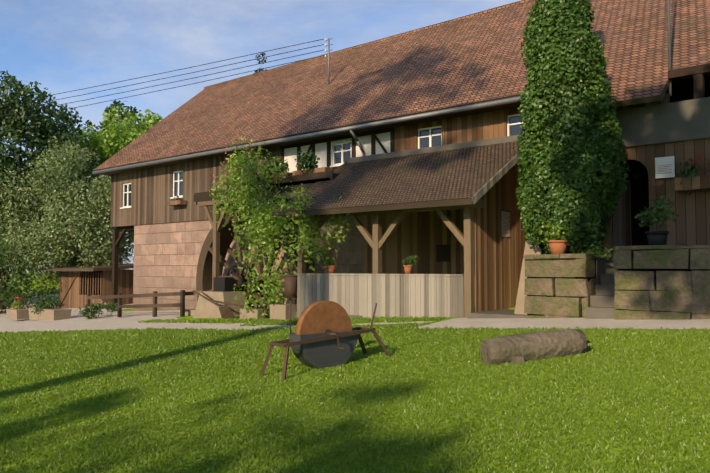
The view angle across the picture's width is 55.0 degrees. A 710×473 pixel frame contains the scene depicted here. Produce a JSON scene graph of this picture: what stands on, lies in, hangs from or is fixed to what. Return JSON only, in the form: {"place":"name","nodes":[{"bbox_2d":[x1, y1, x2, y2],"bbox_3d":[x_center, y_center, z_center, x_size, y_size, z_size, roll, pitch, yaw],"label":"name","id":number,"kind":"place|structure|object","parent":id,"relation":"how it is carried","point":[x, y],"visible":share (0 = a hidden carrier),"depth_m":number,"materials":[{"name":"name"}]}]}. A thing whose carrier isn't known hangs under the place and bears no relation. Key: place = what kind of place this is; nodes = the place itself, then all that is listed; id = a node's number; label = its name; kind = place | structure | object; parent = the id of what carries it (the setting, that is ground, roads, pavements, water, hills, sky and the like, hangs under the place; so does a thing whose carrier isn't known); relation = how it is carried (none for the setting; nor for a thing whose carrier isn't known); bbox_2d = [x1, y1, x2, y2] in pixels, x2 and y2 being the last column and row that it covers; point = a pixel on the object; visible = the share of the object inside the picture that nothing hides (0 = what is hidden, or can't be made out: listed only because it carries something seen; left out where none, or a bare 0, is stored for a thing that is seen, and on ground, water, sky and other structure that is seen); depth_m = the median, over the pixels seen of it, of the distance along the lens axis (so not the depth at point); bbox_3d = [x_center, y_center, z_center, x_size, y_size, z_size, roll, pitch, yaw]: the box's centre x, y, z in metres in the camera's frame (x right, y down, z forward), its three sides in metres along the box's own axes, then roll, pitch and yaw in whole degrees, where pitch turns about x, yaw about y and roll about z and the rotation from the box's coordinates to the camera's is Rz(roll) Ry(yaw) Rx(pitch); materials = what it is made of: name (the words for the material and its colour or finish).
{"place":"outdoors","nodes":[
{"label":"outdoors","id":0,"kind":"place"},
{"bbox_2d":[0,291,433,332],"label":"path","id":1,"kind":"structure","parent":0,"point":[105,321],"depth_m":24.89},
{"bbox_2d":[6,308,71,320],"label":"stone planters","id":2,"kind":"object","parent":1,"relation":"on","point":[51,314],"visible":0.86,"depth_m":29.00,"materials":[{"name":"beige stone"}]},
{"bbox_2d":[11,299,22,308],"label":"trough plant","id":3,"kind":"object","parent":2,"relation":"in","point":[18,304],"visible":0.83,"depth_m":30.23,"materials":[{"name":"green plant"}]},
{"bbox_2d":[31,295,61,313],"bbox_3d":[-13.142,2.921,29.113,1.054,0.900,1.154,-2,-4,40],"label":"trough plant","id":4,"kind":"object","parent":2,"relation":"on","point":[53,302],"visible":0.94,"depth_m":29.00,"materials":[{"name":"green plant"}]},
{"bbox_2d":[101,301,117,314],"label":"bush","id":5,"kind":"object","parent":1,"relation":"on","point":[111,307],"visible":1,"depth_m":26.16,"materials":[{"name":"green plant"}]},
{"bbox_2d":[196,208,315,303],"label":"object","id":6,"kind":"object","parent":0,"point":[204,274],"visible":0.27,"depth_m":25.14,"materials":[{"name":"brown wood"}]},
{"bbox_2d":[0,0,520,272],"label":"sky","id":7,"kind":"structure","parent":0,"point":[62,46],"materials":[{"name":"blue"}]},
{"bbox_2d":[0,273,709,472],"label":"lawn ground","id":8,"kind":"structure","parent":0,"point":[470,469],"depth_m":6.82,"materials":[{"name":"green plant"}]},
{"bbox_2d":[0,251,36,305],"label":"bush","id":9,"kind":"object","parent":8,"relation":"on","point":[2,282],"visible":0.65,"depth_m":38.75,"materials":[{"name":"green plant"}]},
{"bbox_2d":[6,263,32,300],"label":"shrub","id":10,"kind":"object","parent":8,"relation":"on","point":[17,279],"visible":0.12,"depth_m":52.51,"materials":[{"name":"green plant"}]},
{"bbox_2d":[0,236,56,312],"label":"bush","id":11,"kind":"object","parent":8,"relation":"on","point":[9,294],"visible":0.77,"depth_m":38.41,"materials":[{"name":"green plant"}]},
{"bbox_2d":[0,71,107,308],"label":"dark oak tree","id":12,"kind":"object","parent":8,"relation":"on","point":[41,130],"depth_m":43.81,"materials":[{"name":"green plant"}]},
{"bbox_2d":[0,137,133,290],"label":"willow tree","id":13,"kind":"object","parent":8,"relation":"on","point":[34,242],"depth_m":40.10,"materials":[{"name":"green plant"}]},
{"bbox_2d":[42,264,133,307],"bbox_3d":[-14.596,2.873,39.248,5.700,2.656,4.201,-2,-4,40],"label":"yard hut","id":14,"kind":"object","parent":8,"relation":"on","point":[75,287],"visible":0.6,"depth_m":37.89,"materials":[{"name":"brown wood"}]},
{"bbox_2d":[77,300,103,318],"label":"fence plant","id":15,"kind":"object","parent":8,"relation":"on","point":[94,308],"visible":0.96,"depth_m":27.19,"materials":[{"name":"green plant"}]},
{"bbox_2d":[71,105,162,234],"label":"bright maple tree","id":16,"kind":"object","parent":8,"relation":"on","point":[109,137],"depth_m":49.48,"materials":[{"name":"green plant"}]},
{"bbox_2d":[86,290,192,317],"bbox_3d":[-8.511,2.748,26.490,6.620,1.475,0.542,-2,-4,40],"label":"wooden fence","id":17,"kind":"object","parent":8,"relation":"on","point":[155,295],"visible":0.83,"depth_m":25.41,"materials":[{"name":"brown wood"}]},
{"bbox_2d":[185,291,246,317],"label":"stone block","id":18,"kind":"structure","parent":8,"relation":"on","point":[205,308],"depth_m":22.68,"materials":[{"name":"beige stone"}]},
{"bbox_2d":[193,290,257,318],"bbox_3d":[-4.085,2.160,21.597,3.021,0.868,0.387,-2,-4,41],"label":"old iron plough","id":19,"kind":"object","parent":8,"relation":"on","point":[226,312],"visible":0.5,"depth_m":21.54,"materials":[{"name":"brown metal"}]},
{"bbox_2d":[253,52,266,73],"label":"tree","id":20,"kind":"object","parent":8,"relation":"on","point":[262,61],"depth_m":55.68,"materials":[{"name":"green plant"}]},
{"bbox_2d":[240,170,305,319],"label":"wisteria stems","id":21,"kind":"object","parent":8,"relation":"on","point":[279,311],"visible":0.38,"depth_m":20.37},
{"bbox_2d":[208,136,350,317],"bbox_3d":[-2.545,-0.312,20.866,6.780,6.239,2.161,-4,-5,58],"label":"climbing vine","id":22,"kind":"object","parent":8,"relation":"on","point":[265,228],"visible":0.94,"depth_m":20.44,"materials":[{"name":"green plant"}]},
{"bbox_2d":[211,134,260,201],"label":"wisteria blossom flowers","id":23,"kind":"object","parent":22,"relation":"attached to","point":[221,163],"visible":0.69,"depth_m":22.46,"materials":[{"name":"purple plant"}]},
{"bbox_2d":[11,240,567,308],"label":"flower pots","id":24,"kind":"object","parent":8,"relation":"on","point":[557,246],"visible":0.71,"depth_m":14.63,"materials":[{"name":"orange ceramic"}]},
{"bbox_2d":[322,258,334,267],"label":"potted plant","id":25,"kind":"object","parent":24,"relation":"on","point":[329,262],"visible":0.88,"depth_m":18.96,"materials":[{"name":"green plant"}]},
{"bbox_2d":[402,255,419,265],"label":"potted plant","id":26,"kind":"object","parent":24,"relation":"on","point":[409,258],"visible":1,"depth_m":17.28,"materials":[{"name":"green plant"}]},
{"bbox_2d":[260,276,390,379],"bbox_3d":[-0.385,1.363,10.520,2.118,1.517,0.802,2,-4,-38],"label":"grindstone on trestle","id":27,"kind":"object","parent":8,"relation":"on","point":[324,335],"visible":0.96,"depth_m":10.37,"materials":[{"name":"stone"}]},
{"bbox_2d":[271,141,526,317],"bbox_3d":[1.298,0.086,18.858,6.594,5.688,3.684,-2,-4,40],"label":"lean to shed","id":28,"kind":"object","parent":8,"relation":"on","point":[480,182],"visible":0.58,"depth_m":17.54,"materials":[{"name":"brown wood"}]},
{"bbox_2d":[110,63,709,311],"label":"mill house walls","id":29,"kind":"structure","parent":8,"relation":"on","point":[168,242],"depth_m":21.00,"materials":[{"name":"brown wood"}]},
{"bbox_2d":[0,38,332,121],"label":"power lines","id":30,"kind":"object","parent":29,"relation":"on","point":[328,45],"visible":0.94,"depth_m":29.37,"materials":[{"name":"metal"}]},
{"bbox_2d":[167,200,186,205],"bbox_3d":[-7.357,-1.385,28.224,0.900,0.170,0.330,-2,-4,40],"label":"window flower box","id":31,"kind":"object","parent":29,"relation":"attached to","point":[176,202],"visible":1,"depth_m":28.02,"materials":[{"name":"brown wood"}]},
{"bbox_2d":[207,207,312,308],"bbox_3d":[-3.695,1.618,23.960,5.277,5.277,2.720,-2,-4,40],"label":"water wheel","id":32,"kind":"object","parent":29,"relation":"attached to","point":[226,283],"visible":0.29,"depth_m":23.40,"materials":[{"name":"brown wood"}]},
{"bbox_2d":[191,178,328,296],"bbox_3d":[-3.001,0.187,23.252,6.740,3.730,1.320,-2,-4,40],"label":"flume and post","id":33,"kind":"object","parent":29,"relation":"attached to","point":[204,199],"visible":0.4,"depth_m":24.05,"materials":[{"name":"brown wood"}]},
{"bbox_2d":[259,156,288,175],"bbox_3d":[-2.682,-2.294,22.788,0.998,0.892,0.854,0,-3,5],"label":"balcony plant","id":34,"kind":"object","parent":33,"relation":"on","point":[270,166],"visible":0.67,"depth_m":22.63,"materials":[{"name":"green plant"}]},
{"bbox_2d":[294,150,319,173],"bbox_3d":[-1.520,-2.331,21.744,0.868,0.840,1.050,-2,-4,40],"label":"balcony plant","id":35,"kind":"object","parent":33,"relation":"on","point":[309,162],"visible":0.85,"depth_m":21.50,"materials":[{"name":"green plant"}]},
{"bbox_2d":[247,167,338,188],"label":"flume deck balcony","id":36,"kind":"structure","parent":29,"relation":"attached to","point":[322,173],"depth_m":21.56,"materials":[{"name":"brown wood"}]},
{"bbox_2d":[92,96,523,174],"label":"roof gutter pipes","id":37,"kind":"object","parent":29,"relation":"on","point":[422,115],"visible":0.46,"depth_m":21.83,"materials":[{"name":"metal"}]},
{"bbox_2d":[120,113,525,208],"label":"window frames","id":38,"kind":"structure","parent":29,"relation":"attached to","point":[430,135],"depth_m":22.81,"materials":[{"name":"white wood"}]},
{"bbox_2d":[124,116,522,205],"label":"windows","id":39,"kind":"structure","parent":29,"relation":"attached to","point":[514,130],"depth_m":20.79,"materials":[{"name":"glass"}]},
{"bbox_2d":[93,0,709,174],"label":"roof","id":40,"kind":"structure","parent":29,"relation":"on","point":[473,58],"depth_m":23.43,"materials":[{"name":"brown tile"}]},
{"bbox_2d":[436,156,674,261],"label":"wall signs","id":41,"kind":"object","parent":29,"relation":"attached to","point":[664,167],"depth_m":17.23,"materials":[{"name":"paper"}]},
{"bbox_2d":[673,175,709,194],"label":"geranium flower box","id":42,"kind":"object","parent":29,"relation":"attached to","point":[696,183],"visible":0.9,"depth_m":14.35,"materials":[{"name":"brown wood"}]},
{"bbox_2d":[677,158,698,183],"bbox_3d":[7.066,-1.361,14.503,0.494,0.595,0.616,-2,-4,40],"label":"geranium plant","id":43,"kind":"object","parent":42,"relation":"in","point":[685,171],"visible":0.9,"depth_m":14.41,"materials":[{"name":"green plant"}]},
{"bbox_2d":[678,154,701,169],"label":"flowers","id":44,"kind":"object","parent":43,"relation":"on","point":[691,160],"visible":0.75,"depth_m":14.39,"materials":[{"name":"red plant"}]},
{"bbox_2d":[480,329,589,364],"bbox_3d":[2.616,1.582,9.684,1.636,0.513,0.535,1,-3,-14],"label":"log","id":45,"kind":"object","parent":8,"relation":"on","point":[522,348],"visible":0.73,"depth_m":9.54,"materials":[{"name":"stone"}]},
{"bbox_2d":[516,0,629,253],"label":"thuja","id":46,"kind":"object","parent":8,"relation":"on","point":[571,182],"depth_m":14.95,"materials":[{"name":"green plant"}]},
{"bbox_2d":[467,233,709,319],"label":"terrace retaining walls","id":47,"kind":"structure","parent":8,"relation":"on","point":[661,282],"depth_m":13.28,"materials":[{"name":"stone"}]},
{"bbox_2d":[538,216,570,249],"bbox_3d":[4.345,-0.117,14.889,0.680,0.872,1.096,0,-3,-8],"label":"potted plant","id":48,"kind":"object","parent":47,"relation":"on","point":[553,234],"depth_m":14.70,"materials":[{"name":"green plant"}]},
{"bbox_2d":[577,241,612,259],"bbox_3d":[5.114,0.319,14.601,0.510,0.439,0.842,0,-3,-7],"label":"terrace plant","id":49,"kind":"object","parent":47,"relation":"on","point":[598,252],"visible":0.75,"depth_m":14.42,"materials":[{"name":"green plant"}]},
{"bbox_2d":[634,195,678,227],"bbox_3d":[5.860,-0.467,13.237,0.931,0.655,0.608,-15,-16,80],"label":"potted plant","id":50,"kind":"object","parent":47,"relation":"on","point":[652,214],"depth_m":13.18,"materials":[{"name":"green plant"}]},
{"bbox_2d":[645,231,668,244],"bbox_3d":[5.859,0.072,13.235,0.432,0.335,0.432,-2,-4,40],"label":"plant pot","id":51,"kind":"object","parent":47,"relation":"on","point":[656,237],"visible":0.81,"depth_m":13.09,"materials":[{"name":"metal"}]},
{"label":"tree trunk","id":52,"kind":"object","parent":8,"relation":"on","visible":0},
{"bbox_2d":[27,100,143,251],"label":"tree foliage","id":53,"kind":"object","parent":52,"relation":"attached to","point":[118,104],"visible":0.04,"depth_m":62.95,"materials":[{"name":"green plant"}]},
{"bbox_2d":[419,318,709,328],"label":"path","id":54,"kind":"structure","parent":0,"point":[541,323],"depth_m":13.36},
{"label":"tree trunk","id":55,"kind":"object","parent":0,"visible":0},
{"bbox_2d":[0,129,29,188],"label":"tree foliage","id":56,"kind":"object","parent":55,"relation":"attached to","point":[13,160],"visible":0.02,"depth_m":63.85,"materials":[{"name":"green plant"}]}
]}

